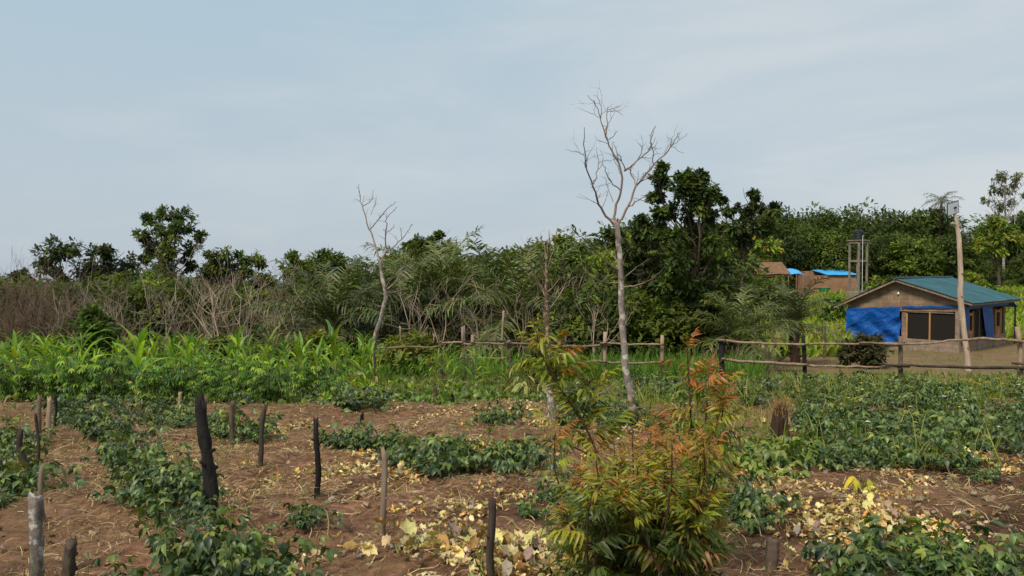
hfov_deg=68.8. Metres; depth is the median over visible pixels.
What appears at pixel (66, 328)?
leafless shrub
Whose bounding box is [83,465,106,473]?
withered bean plant
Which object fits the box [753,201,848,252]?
wood tree
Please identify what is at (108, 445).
bean plant
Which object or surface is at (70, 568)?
wooden stake
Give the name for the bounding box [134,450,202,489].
bean plant
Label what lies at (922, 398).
bean plant
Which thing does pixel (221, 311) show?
leafless shrub
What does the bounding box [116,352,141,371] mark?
cassava plant
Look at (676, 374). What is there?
bean plant
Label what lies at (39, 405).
wooden stake
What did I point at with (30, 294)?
leafless shrub
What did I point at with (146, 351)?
maize plant
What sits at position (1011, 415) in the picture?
bean plant
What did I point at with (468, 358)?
maize plant
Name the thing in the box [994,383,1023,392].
bean plant
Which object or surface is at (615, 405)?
bean plant
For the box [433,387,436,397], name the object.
tree stump
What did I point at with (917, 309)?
block house
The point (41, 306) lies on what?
leafless shrub
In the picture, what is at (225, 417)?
bean plant
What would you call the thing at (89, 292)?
wild shrub
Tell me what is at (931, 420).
bean plant
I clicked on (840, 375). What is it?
bean plant
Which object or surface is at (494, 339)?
leafless shrub
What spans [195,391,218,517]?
burnt post
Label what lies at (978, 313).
window
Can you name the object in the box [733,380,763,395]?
bean plant
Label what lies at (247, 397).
bean plant
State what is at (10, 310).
leafless shrub
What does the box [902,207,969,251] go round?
wood tree
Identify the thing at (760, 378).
bean plant
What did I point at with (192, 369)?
cassava plant
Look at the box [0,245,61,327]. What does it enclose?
leafless shrub
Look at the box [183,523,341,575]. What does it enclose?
bean plant
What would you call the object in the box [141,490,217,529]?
bean plant
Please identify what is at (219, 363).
cassava plant
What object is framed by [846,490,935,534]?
withered bean plant
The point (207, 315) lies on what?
wild shrub
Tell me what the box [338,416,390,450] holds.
bean plant
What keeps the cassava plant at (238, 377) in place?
on the ground at (14, 526)
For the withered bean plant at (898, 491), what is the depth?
6.95 m
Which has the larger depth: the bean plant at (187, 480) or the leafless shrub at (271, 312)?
the leafless shrub at (271, 312)
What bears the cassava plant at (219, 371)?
on the ground at (14, 526)
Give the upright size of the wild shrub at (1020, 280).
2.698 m
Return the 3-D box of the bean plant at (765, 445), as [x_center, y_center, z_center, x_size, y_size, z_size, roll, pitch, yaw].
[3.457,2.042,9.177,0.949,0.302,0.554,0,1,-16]
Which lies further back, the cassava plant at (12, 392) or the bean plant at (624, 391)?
the bean plant at (624, 391)
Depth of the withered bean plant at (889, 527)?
5.76 m
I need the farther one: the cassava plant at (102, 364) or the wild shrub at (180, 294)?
the wild shrub at (180, 294)
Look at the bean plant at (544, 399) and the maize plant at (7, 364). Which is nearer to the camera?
the bean plant at (544, 399)
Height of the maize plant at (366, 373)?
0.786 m
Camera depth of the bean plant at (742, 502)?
6.15 m
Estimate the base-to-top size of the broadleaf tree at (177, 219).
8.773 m
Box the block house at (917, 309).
[831,276,1021,352]
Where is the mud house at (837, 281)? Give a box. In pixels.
[796,270,855,296]
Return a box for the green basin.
[818,288,830,294]
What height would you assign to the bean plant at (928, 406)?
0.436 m
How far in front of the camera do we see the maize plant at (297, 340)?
25.97 m
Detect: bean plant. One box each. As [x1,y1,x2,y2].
[0,403,32,443]
[0,416,59,453]
[0,431,40,463]
[0,446,87,496]
[0,457,23,477]
[0,464,50,500]
[0,488,36,507]
[30,386,82,418]
[42,388,102,412]
[43,404,116,425]
[53,410,110,431]
[60,397,119,416]
[73,401,134,439]
[77,398,118,426]
[80,434,136,465]
[82,429,150,454]
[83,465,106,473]
[87,459,172,506]
[88,408,138,444]
[91,531,232,575]
[93,441,158,466]
[95,419,161,449]
[96,426,172,484]
[99,393,132,405]
[100,393,139,413]
[102,443,224,503]
[102,458,151,485]
[108,443,164,464]
[115,409,176,426]
[115,480,177,513]
[119,460,184,478]
[121,395,164,418]
[123,467,221,519]
[128,383,183,409]
[133,411,176,423]
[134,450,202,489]
[138,396,194,419]
[138,497,238,565]
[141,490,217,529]
[146,450,230,504]
[148,527,251,575]
[158,399,192,410]
[158,404,210,427]
[165,455,198,466]
[168,395,215,421]
[180,516,269,575]
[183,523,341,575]
[207,402,240,432]
[207,507,270,567]
[208,406,244,427]
[208,421,241,439]
[218,480,235,491]
[220,400,285,437]
[220,418,286,444]
[221,485,247,499]
[226,535,324,575]
[228,391,266,405]
[237,460,256,465]
[246,467,306,490]
[249,386,284,403]
[253,494,345,532]
[269,390,308,400]
[271,538,354,569]
[273,423,296,431]
[276,550,320,564]
[277,415,330,429]
[281,464,371,479]
[287,501,345,522]
[296,378,327,398]
[306,408,377,446]
[306,453,363,480]
[308,438,332,451]
[310,382,368,407]
[319,420,381,450]
[325,463,365,480]
[327,370,389,411]
[328,389,400,411]
[331,455,381,470]
[331,516,559,572]
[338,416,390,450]
[340,448,376,461]
[343,386,374,394]
[343,460,447,487]
[344,476,407,501]
[346,459,402,478]
[351,431,411,454]
[364,423,431,457]
[364,449,397,459]
[365,382,396,401]
[368,431,420,446]
[376,440,465,477]
[377,504,409,515]
[379,428,402,444]
[381,402,425,410]
[387,445,451,470]
[389,435,426,466]
[395,518,418,525]
[398,437,490,476]
[399,421,427,429]
[400,524,507,562]
[401,438,425,459]
[403,474,428,483]
[404,533,471,565]
[407,432,482,455]
[409,540,565,575]
[410,494,435,506]
[410,505,436,514]
[410,527,593,575]
[411,490,509,526]
[417,412,449,419]
[419,517,486,563]
[426,422,497,473]
[428,435,462,460]
[435,440,509,466]
[435,522,582,575]
[436,488,466,503]
[437,503,508,526]
[438,408,456,415]
[442,437,544,475]
[445,407,466,415]
[446,544,510,575]
[451,525,600,573]
[453,420,475,425]
[458,401,513,424]
[464,525,589,575]
[466,480,491,490]
[470,427,537,473]
[477,432,524,446]
[481,486,513,496]
[482,411,520,425]
[482,551,577,575]
[484,471,506,482]
[485,430,559,473]
[487,394,532,420]
[492,430,554,455]
[494,398,528,402]
[495,438,571,465]
[495,490,531,502]
[501,403,559,411]
[513,496,548,518]
[516,414,559,426]
[522,462,554,473]
[522,529,546,542]
[524,468,576,504]
[531,445,585,454]
[532,420,552,427]
[535,545,568,572]
[539,382,574,403]
[547,396,600,428]
[550,454,579,472]
[556,394,599,413]
[557,381,600,393]
[561,409,613,421]
[563,397,610,416]
[572,388,610,402]
[577,426,646,442]
[586,397,621,423]
[595,392,639,412]
[596,399,642,427]
[608,399,646,413]
[613,383,655,397]
[615,423,639,435]
[620,374,642,386]
[625,375,670,391]
[626,385,674,397]
[626,417,684,432]
[628,400,664,426]
[630,369,657,384]
[632,373,668,383]
[634,370,676,389]
[653,378,681,394]
[655,371,677,384]
[658,371,687,388]
[671,374,687,392]
[677,429,744,461]
[679,390,706,395]
[680,469,748,485]
[685,374,734,395]
[690,443,731,474]
[699,454,788,510]
[703,372,731,396]
[706,372,748,395]
[706,471,744,496]
[714,480,787,535]
[717,459,803,527]
[724,444,795,469]
[729,372,757,385]
[731,486,840,515]
[732,387,776,407]
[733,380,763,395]
[735,472,798,487]
[737,376,772,388]
[737,468,749,474]
[737,508,904,535]
[738,513,864,549]
[740,456,809,478]
[741,433,778,450]
[741,444,820,471]
[744,379,779,391]
[744,467,812,487]
[749,381,764,392]
[753,366,782,389]
[753,482,770,494]
[757,440,825,453]
[762,416,795,429]
[765,376,799,390]
[766,433,819,444]
[766,464,807,482]
[771,480,811,498]
[772,499,950,534]
[778,383,827,406]
[779,534,868,561]
[781,523,852,541]
[782,440,824,465]
[783,376,825,396]
[783,529,850,575]
[787,507,905,547]
[788,397,823,430]
[788,401,844,422]
[790,368,807,386]
[790,415,862,439]
[790,512,837,534]
[791,378,840,395]
[792,425,840,444]
[792,479,849,490]
[793,386,847,402]
[793,441,857,470]
[795,404,868,436]
[797,435,843,454]
[797,535,900,575]
[799,375,826,382]
[803,399,837,413]
[803,499,868,538]
[804,506,846,527]
[805,518,903,575]
[807,372,835,389]
[807,432,871,465]
[809,425,887,447]
[810,488,869,505]
[811,395,856,421]
[814,443,859,470]
[816,378,858,392]
[816,383,835,392]
[820,534,868,545]
[823,400,881,432]
[823,404,877,414]
[824,557,966,575]
[826,497,975,543]
[831,378,878,397]
[831,500,983,525]
[832,412,895,442]
[833,366,873,386]
[833,399,910,425]
[834,381,879,394]
[835,396,895,430]
[839,432,921,470]
[839,448,874,465]
[841,517,997,575]
[842,368,877,388]
[842,524,909,566]
[846,432,882,459]
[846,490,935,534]
[849,505,896,526]
[850,388,899,404]
[850,515,952,575]
[851,368,877,387]
[856,376,894,388]
[856,383,898,404]
[858,509,942,534]
[859,382,906,394]
[861,487,889,493]
[863,464,909,476]
[866,424,955,467]
[867,432,982,468]
[871,392,918,410]
[871,481,937,505]
[875,414,963,451]
[877,409,977,434]
[878,411,921,433]
[879,384,919,404]
[882,399,951,420]
[885,415,961,441]
[886,384,940,413]
[888,381,922,396]
[889,371,925,384]
[892,514,951,539]
[894,379,935,400]
[897,516,985,556]
[898,375,938,393]
[899,470,923,476]
[899,475,946,488]
[907,537,991,575]
[908,397,964,416]
[909,378,926,385]
[909,516,991,575]
[909,531,1023,575]
[910,379,963,401]
[910,435,983,466]
[912,403,984,436]
[912,517,967,539]
[914,405,965,430]
[915,378,973,394]
[915,379,951,388]
[917,426,1000,451]
[925,386,983,416]
[925,390,991,409]
[926,441,996,471]
[928,375,961,386]
[931,414,1023,455]
[932,386,968,407]
[938,378,981,401]
[939,446,1023,472]
[942,520,981,540]
[945,378,986,394]
[946,519,1023,575]
[947,406,997,439]
[950,412,992,433]
[956,461,1004,482]
[958,407,1018,434]
[959,530,1023,575]
[966,508,983,516]
[967,406,1015,428]
[976,401,1023,419]
[977,377,1023,392]
[981,384,1012,395]
[983,466,1023,475]
[985,390,1023,421]
[989,417,1023,438]
[991,462,1019,474]
[992,409,1023,427]
[993,420,1023,456]
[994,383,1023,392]
[994,415,1023,440]
[996,399,1023,414]
[1003,412,1023,433]
[1005,367,1023,381]
[1005,387,1023,398]
[1009,401,1023,426]
[1012,381,1023,392]
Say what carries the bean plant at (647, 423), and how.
on the ground at (14, 526)
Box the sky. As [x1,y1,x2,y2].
[0,0,1023,284]
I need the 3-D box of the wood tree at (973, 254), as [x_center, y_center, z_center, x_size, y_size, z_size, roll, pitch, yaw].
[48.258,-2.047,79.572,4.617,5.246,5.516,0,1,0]
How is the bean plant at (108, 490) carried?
on the ground at (14, 526)
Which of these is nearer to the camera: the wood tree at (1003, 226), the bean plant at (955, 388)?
the bean plant at (955, 388)
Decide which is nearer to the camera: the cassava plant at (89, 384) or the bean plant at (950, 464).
the bean plant at (950, 464)
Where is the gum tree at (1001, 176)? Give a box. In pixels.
[980,170,1023,285]
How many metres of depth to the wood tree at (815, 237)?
82.89 m
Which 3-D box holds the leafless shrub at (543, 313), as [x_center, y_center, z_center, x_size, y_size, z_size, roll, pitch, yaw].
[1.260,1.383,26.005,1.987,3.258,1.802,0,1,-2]
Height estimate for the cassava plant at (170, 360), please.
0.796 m
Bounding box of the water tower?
[845,229,869,297]
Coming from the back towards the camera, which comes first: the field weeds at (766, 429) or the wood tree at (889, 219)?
the wood tree at (889, 219)
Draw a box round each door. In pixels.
[968,311,973,350]
[993,308,1001,343]
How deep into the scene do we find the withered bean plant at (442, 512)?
6.68 m
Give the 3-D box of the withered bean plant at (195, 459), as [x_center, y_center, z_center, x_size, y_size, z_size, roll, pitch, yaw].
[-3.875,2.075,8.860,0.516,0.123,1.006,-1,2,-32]
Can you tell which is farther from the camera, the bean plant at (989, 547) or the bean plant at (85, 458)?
the bean plant at (85, 458)
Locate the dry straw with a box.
[0,393,1023,575]
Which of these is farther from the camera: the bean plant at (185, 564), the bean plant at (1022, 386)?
the bean plant at (1022, 386)
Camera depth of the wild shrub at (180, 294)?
36.63 m
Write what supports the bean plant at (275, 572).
on the ground at (14, 526)
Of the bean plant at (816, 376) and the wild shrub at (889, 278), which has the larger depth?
the wild shrub at (889, 278)
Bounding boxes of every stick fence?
[463,311,602,366]
[772,321,845,357]
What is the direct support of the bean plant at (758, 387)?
on the ground at (14, 526)
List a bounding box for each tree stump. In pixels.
[360,411,363,424]
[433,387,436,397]
[763,393,793,443]
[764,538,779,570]
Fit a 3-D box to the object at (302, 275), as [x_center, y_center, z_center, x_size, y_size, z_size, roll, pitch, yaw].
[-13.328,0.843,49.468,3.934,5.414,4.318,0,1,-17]
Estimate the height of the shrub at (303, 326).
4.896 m
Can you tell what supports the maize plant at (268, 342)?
on the ground at (14, 526)
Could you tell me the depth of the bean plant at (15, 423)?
10.23 m
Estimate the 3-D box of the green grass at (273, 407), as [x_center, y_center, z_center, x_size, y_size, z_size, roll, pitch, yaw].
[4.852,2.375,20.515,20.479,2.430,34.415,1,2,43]
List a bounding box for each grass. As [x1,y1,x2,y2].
[0,323,787,361]
[0,388,1023,575]
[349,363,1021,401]
[351,344,779,382]
[746,284,1023,357]
[760,342,1023,381]
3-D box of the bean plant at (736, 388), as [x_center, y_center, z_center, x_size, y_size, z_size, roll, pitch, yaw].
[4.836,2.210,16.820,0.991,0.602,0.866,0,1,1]
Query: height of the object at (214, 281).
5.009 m
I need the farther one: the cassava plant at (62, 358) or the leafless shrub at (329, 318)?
the leafless shrub at (329, 318)
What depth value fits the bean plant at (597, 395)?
15.10 m
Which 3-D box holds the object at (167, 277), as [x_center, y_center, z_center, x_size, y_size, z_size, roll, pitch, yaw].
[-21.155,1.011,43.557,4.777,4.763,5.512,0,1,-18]
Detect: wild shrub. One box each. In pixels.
[0,274,50,293]
[0,280,27,312]
[0,283,86,343]
[1,282,55,332]
[14,277,121,334]
[39,281,133,338]
[60,292,137,342]
[77,274,185,344]
[98,275,153,322]
[119,272,189,333]
[119,303,159,338]
[140,277,208,338]
[140,282,246,342]
[158,280,199,344]
[181,291,244,341]
[198,288,265,341]
[215,296,281,345]
[224,290,304,337]
[227,285,281,323]
[274,294,305,340]
[289,280,334,333]
[304,277,374,329]
[341,286,396,336]
[418,278,498,339]
[457,308,527,340]
[498,316,511,339]
[508,265,617,336]
[515,309,601,361]
[521,296,569,351]
[531,261,641,316]
[536,279,647,355]
[536,294,641,359]
[565,265,617,294]
[570,292,677,359]
[599,281,681,356]
[616,292,718,361]
[617,255,686,348]
[619,306,704,359]
[625,262,762,353]
[739,276,774,320]
[742,272,788,320]
[746,274,798,320]
[878,274,903,281]
[963,270,987,286]
[977,272,1009,287]
[1002,279,1018,288]
[1016,271,1023,286]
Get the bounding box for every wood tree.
[720,215,802,260]
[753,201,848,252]
[757,205,809,232]
[759,237,804,281]
[765,227,802,244]
[776,232,829,293]
[783,206,845,222]
[790,212,849,245]
[794,223,852,270]
[804,209,867,228]
[805,233,870,282]
[831,197,909,231]
[838,222,873,258]
[839,229,900,289]
[843,206,919,275]
[861,208,920,222]
[863,231,919,278]
[864,220,933,271]
[876,233,947,276]
[897,207,967,235]
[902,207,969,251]
[920,233,972,278]
[921,209,1008,245]
[932,227,977,272]
[946,245,987,281]
[965,215,1018,282]
[968,241,991,270]
[974,261,1010,285]
[978,234,1022,278]
[991,215,1023,273]
[1002,251,1023,286]
[1009,210,1023,225]
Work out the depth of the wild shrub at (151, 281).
39.02 m
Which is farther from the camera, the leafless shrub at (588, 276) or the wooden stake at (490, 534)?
the leafless shrub at (588, 276)
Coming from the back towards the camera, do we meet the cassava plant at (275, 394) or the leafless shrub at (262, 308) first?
the leafless shrub at (262, 308)
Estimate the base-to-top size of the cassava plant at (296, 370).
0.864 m
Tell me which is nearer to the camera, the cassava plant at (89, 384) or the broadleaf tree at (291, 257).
the cassava plant at (89, 384)
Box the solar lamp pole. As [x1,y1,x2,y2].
[947,200,971,370]
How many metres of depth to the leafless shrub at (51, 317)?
36.23 m
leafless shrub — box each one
[0,241,64,338]
[0,244,27,328]
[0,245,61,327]
[0,251,46,340]
[0,253,46,344]
[0,260,46,341]
[0,262,66,338]
[0,263,44,345]
[0,268,58,347]
[0,268,78,339]
[0,289,41,337]
[1,254,71,345]
[1,273,66,351]
[4,250,92,340]
[4,269,63,337]
[16,294,70,344]
[19,279,84,338]
[25,246,72,319]
[28,246,108,341]
[38,280,90,343]
[40,278,130,339]
[43,248,119,333]
[54,272,121,327]
[58,274,150,345]
[69,275,130,350]
[74,266,136,341]
[97,280,131,341]
[106,238,189,346]
[112,301,158,344]
[119,310,146,340]
[131,267,198,345]
[133,255,192,349]
[152,266,225,346]
[157,311,187,342]
[167,241,239,340]
[171,235,258,341]
[177,305,204,335]
[178,259,234,340]
[178,300,251,355]
[181,297,219,338]
[182,252,237,338]
[189,238,286,350]
[193,275,245,337]
[196,265,263,345]
[215,295,250,342]
[218,272,289,344]
[233,265,284,353]
[237,290,279,345]
[240,281,268,339]
[247,249,303,344]
[250,316,310,347]
[257,267,312,337]
[263,309,304,357]
[269,289,321,349]
[277,252,323,344]
[285,254,342,327]
[314,267,369,352]
[375,262,441,334]
[380,299,413,341]
[384,261,438,339]
[426,256,481,361]
[429,276,520,353]
[451,305,486,354]
[455,273,498,365]
[467,314,514,362]
[488,280,537,356]
[521,237,626,334]
[524,285,574,343]
[566,245,605,329]
[569,274,652,352]
[576,285,635,358]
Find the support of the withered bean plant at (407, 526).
on the ground at (14, 526)
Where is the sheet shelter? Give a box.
[788,269,803,294]
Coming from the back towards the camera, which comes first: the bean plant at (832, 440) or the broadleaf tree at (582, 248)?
the broadleaf tree at (582, 248)
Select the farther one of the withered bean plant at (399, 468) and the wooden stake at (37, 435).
the wooden stake at (37, 435)
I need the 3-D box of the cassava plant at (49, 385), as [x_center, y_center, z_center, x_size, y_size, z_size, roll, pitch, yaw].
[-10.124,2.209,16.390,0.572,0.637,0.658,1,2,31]
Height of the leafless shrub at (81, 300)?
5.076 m
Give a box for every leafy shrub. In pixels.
[67,300,122,362]
[197,336,241,366]
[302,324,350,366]
[375,324,445,377]
[514,335,557,384]
[817,295,847,322]
[832,331,896,368]
[862,274,885,288]
[972,282,1012,294]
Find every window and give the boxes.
[906,311,954,340]
[973,308,983,337]
[1002,306,1004,332]
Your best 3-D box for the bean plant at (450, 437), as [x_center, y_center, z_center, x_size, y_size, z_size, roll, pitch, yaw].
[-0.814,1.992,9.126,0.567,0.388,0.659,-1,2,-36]
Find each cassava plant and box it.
[0,359,19,384]
[0,361,52,392]
[0,366,21,393]
[0,367,38,399]
[0,372,10,400]
[3,358,43,386]
[10,368,48,401]
[18,356,45,377]
[24,370,53,393]
[28,365,51,385]
[32,376,68,396]
[44,364,82,396]
[52,361,106,395]
[56,363,94,403]
[57,352,84,377]
[76,360,110,400]
[76,371,109,392]
[87,363,128,400]
[96,356,130,392]
[107,373,131,399]
[111,365,136,389]
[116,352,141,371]
[119,364,135,386]
[120,379,139,396]
[127,365,150,393]
[127,375,149,401]
[131,370,175,400]
[136,362,166,383]
[142,356,189,378]
[143,369,164,392]
[151,354,167,372]
[151,382,177,399]
[159,359,179,377]
[162,358,198,399]
[164,362,211,394]
[182,362,208,384]
[185,377,214,399]
[194,366,217,388]
[198,358,234,381]
[199,374,208,392]
[205,359,243,390]
[205,367,233,386]
[205,372,226,401]
[214,354,241,375]
[216,382,241,404]
[222,361,269,392]
[223,374,247,395]
[226,375,264,402]
[227,360,250,383]
[227,362,253,384]
[234,366,253,389]
[245,363,272,391]
[247,366,278,403]
[250,355,289,381]
[260,369,291,403]
[262,363,289,391]
[270,359,308,392]
[270,377,305,403]
[289,364,323,395]
[305,362,335,392]
[307,371,331,388]
[319,371,346,393]
[321,361,345,372]
[325,371,348,385]
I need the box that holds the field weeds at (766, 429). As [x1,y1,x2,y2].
[610,367,1023,472]
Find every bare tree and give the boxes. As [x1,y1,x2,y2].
[354,184,413,382]
[523,230,581,422]
[565,81,686,427]
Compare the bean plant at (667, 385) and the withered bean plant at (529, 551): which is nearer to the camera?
the withered bean plant at (529, 551)
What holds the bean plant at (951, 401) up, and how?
on the ground at (14, 526)
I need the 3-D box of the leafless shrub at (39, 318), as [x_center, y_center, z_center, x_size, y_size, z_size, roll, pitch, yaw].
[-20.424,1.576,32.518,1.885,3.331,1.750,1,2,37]
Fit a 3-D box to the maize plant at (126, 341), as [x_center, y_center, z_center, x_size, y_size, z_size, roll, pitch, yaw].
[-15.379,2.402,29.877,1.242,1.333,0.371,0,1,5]
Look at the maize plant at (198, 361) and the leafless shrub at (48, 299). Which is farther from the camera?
the leafless shrub at (48, 299)
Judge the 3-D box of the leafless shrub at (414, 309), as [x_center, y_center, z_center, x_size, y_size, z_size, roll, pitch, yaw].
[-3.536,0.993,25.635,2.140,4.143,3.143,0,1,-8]
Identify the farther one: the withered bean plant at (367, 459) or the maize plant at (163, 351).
the maize plant at (163, 351)
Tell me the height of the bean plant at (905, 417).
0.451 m
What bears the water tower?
on the ground at (14, 526)
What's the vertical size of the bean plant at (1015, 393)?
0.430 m
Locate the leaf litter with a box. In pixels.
[0,395,1023,575]
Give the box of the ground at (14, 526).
[0,288,1023,575]
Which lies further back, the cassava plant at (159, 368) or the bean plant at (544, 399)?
the cassava plant at (159, 368)
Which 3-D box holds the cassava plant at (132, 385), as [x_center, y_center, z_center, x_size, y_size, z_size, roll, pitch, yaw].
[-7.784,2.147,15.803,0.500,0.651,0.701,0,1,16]
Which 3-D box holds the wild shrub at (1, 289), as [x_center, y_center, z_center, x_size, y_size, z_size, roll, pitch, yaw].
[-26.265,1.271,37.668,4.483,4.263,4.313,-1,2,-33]
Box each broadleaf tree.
[4,267,28,282]
[7,233,140,285]
[130,203,210,286]
[200,245,268,287]
[277,248,314,279]
[310,246,346,279]
[400,229,463,339]
[549,231,587,285]
[736,236,787,261]
[971,215,1023,287]
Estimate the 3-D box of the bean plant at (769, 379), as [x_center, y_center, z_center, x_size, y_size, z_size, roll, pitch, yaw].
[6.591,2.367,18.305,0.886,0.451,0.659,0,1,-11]
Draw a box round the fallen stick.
[983,531,1021,538]
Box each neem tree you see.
[597,222,681,298]
[629,159,737,357]
[711,187,786,306]
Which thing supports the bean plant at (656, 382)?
on the ground at (14, 526)
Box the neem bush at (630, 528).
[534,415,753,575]
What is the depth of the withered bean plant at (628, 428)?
11.66 m
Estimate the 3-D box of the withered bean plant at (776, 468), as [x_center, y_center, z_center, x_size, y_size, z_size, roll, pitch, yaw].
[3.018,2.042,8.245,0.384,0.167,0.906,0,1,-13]
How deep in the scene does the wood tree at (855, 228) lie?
94.58 m
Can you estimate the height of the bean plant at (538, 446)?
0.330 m
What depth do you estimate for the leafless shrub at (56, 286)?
36.69 m
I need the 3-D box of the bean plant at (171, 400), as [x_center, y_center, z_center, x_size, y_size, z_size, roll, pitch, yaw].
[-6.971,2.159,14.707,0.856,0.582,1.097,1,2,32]
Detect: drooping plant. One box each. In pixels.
[504,365,546,395]
[843,476,877,493]
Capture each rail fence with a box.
[376,327,665,379]
[716,326,1023,379]
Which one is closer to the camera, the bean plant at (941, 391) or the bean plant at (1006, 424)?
the bean plant at (1006, 424)
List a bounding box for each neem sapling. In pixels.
[510,310,643,473]
[642,327,752,575]
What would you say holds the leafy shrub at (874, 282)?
on the ground at (14, 526)
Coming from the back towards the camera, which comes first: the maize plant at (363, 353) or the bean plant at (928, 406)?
the maize plant at (363, 353)
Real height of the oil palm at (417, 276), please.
5.682 m
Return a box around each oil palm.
[241,254,414,359]
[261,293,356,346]
[321,251,492,354]
[322,271,377,320]
[341,284,394,340]
[353,225,509,354]
[412,272,512,346]
[420,238,550,347]
[421,235,582,358]
[674,284,809,374]
[700,311,772,354]
[742,274,850,362]
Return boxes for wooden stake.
[16,427,36,484]
[34,394,41,437]
[34,413,39,463]
[37,462,46,526]
[46,396,53,439]
[53,395,57,427]
[61,535,78,575]
[178,392,181,403]
[204,395,208,425]
[229,401,235,444]
[257,403,267,466]
[311,416,321,495]
[379,446,388,536]
[485,498,495,575]
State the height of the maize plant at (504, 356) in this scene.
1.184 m
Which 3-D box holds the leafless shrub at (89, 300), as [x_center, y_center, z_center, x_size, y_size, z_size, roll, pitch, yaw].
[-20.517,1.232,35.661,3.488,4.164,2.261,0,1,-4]
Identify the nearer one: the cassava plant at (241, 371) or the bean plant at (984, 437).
the bean plant at (984, 437)
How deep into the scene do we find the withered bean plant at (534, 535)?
5.56 m
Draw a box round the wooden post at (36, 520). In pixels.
[27,490,44,575]
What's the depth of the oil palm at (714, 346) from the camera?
29.31 m
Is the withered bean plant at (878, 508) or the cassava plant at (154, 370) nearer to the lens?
the withered bean plant at (878, 508)
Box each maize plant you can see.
[0,329,42,401]
[0,332,34,366]
[0,341,10,360]
[0,352,17,383]
[12,328,40,359]
[17,332,39,364]
[22,346,34,368]
[24,326,58,365]
[24,334,62,368]
[24,345,39,363]
[29,335,52,363]
[32,336,74,385]
[33,338,67,360]
[38,321,117,388]
[47,333,97,369]
[52,328,66,343]
[61,348,93,379]
[68,340,89,361]
[78,348,103,363]
[91,345,101,360]
[100,335,125,359]
[102,338,133,362]
[108,322,182,398]
[121,331,134,357]
[144,337,156,364]
[147,335,158,365]
[154,333,171,357]
[155,330,183,356]
[164,333,194,361]
[168,336,183,359]
[174,330,218,365]
[174,332,214,369]
[179,332,204,364]
[182,342,207,360]
[192,338,210,366]
[199,350,210,369]
[208,345,223,368]
[213,340,234,368]
[214,339,244,367]
[215,324,262,376]
[224,345,265,385]
[234,334,258,366]
[241,322,297,370]
[252,344,278,366]
[261,356,281,388]
[271,337,297,367]
[272,332,294,364]
[272,339,294,370]
[275,345,297,364]
[281,332,299,364]
[290,355,320,380]
[291,342,331,388]
[292,331,311,381]
[296,346,313,368]
[307,319,342,376]
[312,334,329,370]
[313,336,340,368]
[320,346,354,384]
[324,343,348,367]
[331,342,357,375]
[333,351,343,384]
[342,339,355,379]
[348,344,363,372]
[348,349,356,367]
[349,341,364,378]
[350,329,371,365]
[352,342,366,368]
[353,341,387,378]
[353,362,373,386]
[356,337,377,371]
[364,336,377,382]
[411,354,431,380]
[422,367,431,385]
[424,349,446,382]
[426,348,449,377]
[430,342,462,379]
[439,354,464,379]
[452,344,482,379]
[455,339,492,385]
[474,352,497,382]
[475,347,504,383]
[490,340,520,379]
[490,345,516,376]
[502,356,511,380]
[517,352,526,377]
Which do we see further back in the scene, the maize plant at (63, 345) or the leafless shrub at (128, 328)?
the leafless shrub at (128, 328)
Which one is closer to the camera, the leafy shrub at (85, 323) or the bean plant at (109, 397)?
the bean plant at (109, 397)
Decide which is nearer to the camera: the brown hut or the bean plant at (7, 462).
the bean plant at (7, 462)
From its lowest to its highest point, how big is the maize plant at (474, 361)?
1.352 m
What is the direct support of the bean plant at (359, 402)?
on the ground at (14, 526)
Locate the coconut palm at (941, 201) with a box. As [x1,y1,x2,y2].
[920,191,963,241]
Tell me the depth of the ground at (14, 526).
7.04 m
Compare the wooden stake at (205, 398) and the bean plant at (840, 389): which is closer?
the wooden stake at (205, 398)
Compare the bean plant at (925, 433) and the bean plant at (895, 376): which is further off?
the bean plant at (895, 376)
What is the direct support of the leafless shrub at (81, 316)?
on the ground at (14, 526)
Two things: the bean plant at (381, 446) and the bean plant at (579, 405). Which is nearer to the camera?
the bean plant at (381, 446)
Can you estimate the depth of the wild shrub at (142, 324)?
37.14 m
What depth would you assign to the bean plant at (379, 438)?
10.24 m
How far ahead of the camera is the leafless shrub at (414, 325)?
29.45 m
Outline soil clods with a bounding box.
[0,404,1023,575]
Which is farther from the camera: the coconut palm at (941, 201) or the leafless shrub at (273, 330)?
the coconut palm at (941, 201)
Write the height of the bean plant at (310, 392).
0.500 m
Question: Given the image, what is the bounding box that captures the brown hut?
[735,262,790,301]
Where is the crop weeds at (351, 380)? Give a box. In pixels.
[0,356,531,404]

